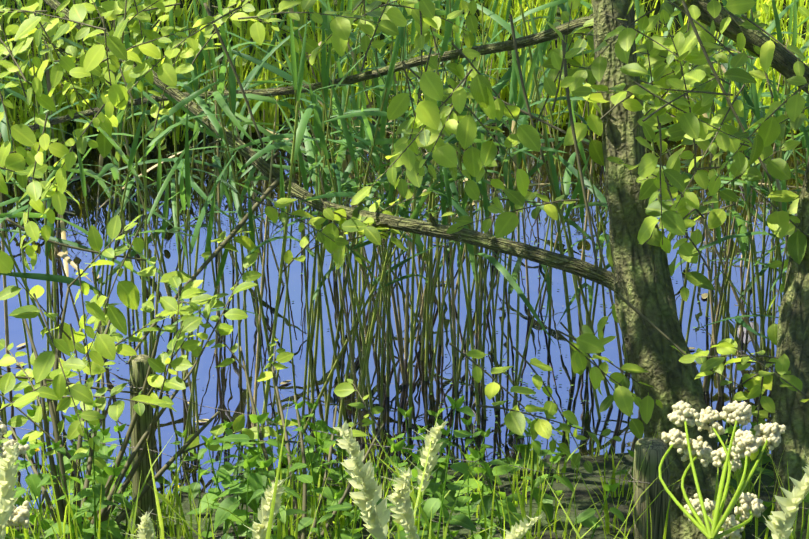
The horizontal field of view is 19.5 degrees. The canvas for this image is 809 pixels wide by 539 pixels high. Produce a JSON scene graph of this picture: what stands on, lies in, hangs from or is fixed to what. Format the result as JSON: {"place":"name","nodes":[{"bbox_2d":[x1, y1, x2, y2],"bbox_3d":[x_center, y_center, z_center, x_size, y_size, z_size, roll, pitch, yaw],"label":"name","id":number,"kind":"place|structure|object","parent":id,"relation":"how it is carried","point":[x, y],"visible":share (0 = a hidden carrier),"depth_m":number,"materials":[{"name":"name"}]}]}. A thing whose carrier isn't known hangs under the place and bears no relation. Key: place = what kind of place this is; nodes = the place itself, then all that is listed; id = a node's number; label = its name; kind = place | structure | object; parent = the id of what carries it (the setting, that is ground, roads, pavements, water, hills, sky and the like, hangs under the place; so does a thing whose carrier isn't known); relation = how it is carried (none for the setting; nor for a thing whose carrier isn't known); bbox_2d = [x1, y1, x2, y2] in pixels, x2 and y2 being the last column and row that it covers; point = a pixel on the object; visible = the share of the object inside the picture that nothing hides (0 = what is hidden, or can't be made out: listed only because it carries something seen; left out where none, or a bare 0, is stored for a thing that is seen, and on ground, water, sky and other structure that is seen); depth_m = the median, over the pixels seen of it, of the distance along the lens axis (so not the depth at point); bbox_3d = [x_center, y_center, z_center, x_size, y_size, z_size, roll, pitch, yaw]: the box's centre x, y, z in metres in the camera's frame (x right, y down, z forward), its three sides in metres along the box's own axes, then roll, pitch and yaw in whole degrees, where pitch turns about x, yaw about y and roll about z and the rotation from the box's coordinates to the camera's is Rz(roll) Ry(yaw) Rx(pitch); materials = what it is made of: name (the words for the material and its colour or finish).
{"place":"outdoors","nodes":[
{"label":"outdoors","id":0,"kind":"place"},
{"bbox_2d":[0,117,806,508],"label":"pond water","id":1,"kind":"structure","parent":0,"point":[224,389],"depth_m":7.88,"materials":[{"name":"blue liquid"}]},
{"bbox_2d":[0,0,808,457],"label":"reeds","id":2,"kind":"object","parent":1,"relation":"in","point":[350,122],"visible":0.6,"depth_m":7.21,"materials":[{"name":"green plant"}]},
{"bbox_2d":[8,124,802,458],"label":"pond floaters","id":3,"kind":"object","parent":1,"relation":"on","point":[704,296],"visible":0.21,"depth_m":7.86,"materials":[{"name":"green plant"}]},
{"bbox_2d":[0,0,808,538],"bbox_3d":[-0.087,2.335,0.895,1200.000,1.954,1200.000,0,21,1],"label":"ground","id":4,"kind":"structure","parent":0,"point":[584,502],"depth_m":6.63,"materials":[{"name":"green plant"}]},
{"bbox_2d":[0,215,384,538],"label":"bank shrub","id":5,"kind":"object","parent":4,"relation":"on","point":[160,362],"visible":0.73,"depth_m":5.82,"materials":[{"name":"green plant"}]},
{"bbox_2d":[0,395,808,538],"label":"undergrowth","id":6,"kind":"object","parent":4,"relation":"on","point":[250,490],"visible":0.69,"depth_m":5.73,"materials":[{"name":"green plant"}]},
{"bbox_2d":[0,0,808,538],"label":"willow tree","id":7,"kind":"object","parent":4,"relation":"on","point":[662,368],"visible":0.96,"depth_m":5.79,"materials":[{"name":"green plant"}]},
{"bbox_2d":[0,397,808,538],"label":"flowering plants","id":8,"kind":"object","parent":4,"relation":"on","point":[376,519],"depth_m":3.12,"materials":[{"name":"plant"}]},
{"bbox_2d":[0,0,808,154],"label":"bank vegetation","id":9,"kind":"object","parent":4,"relation":"on","point":[763,7],"visible":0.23,"depth_m":9.96,"materials":[{"name":"green plant"}]},
{"bbox_2d":[2,354,807,538],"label":"fence stakes and wire","id":10,"kind":"object","parent":4,"relation":"on","point":[648,475],"visible":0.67,"depth_m":5.57,"materials":[{"name":"brown wood"}]}
]}

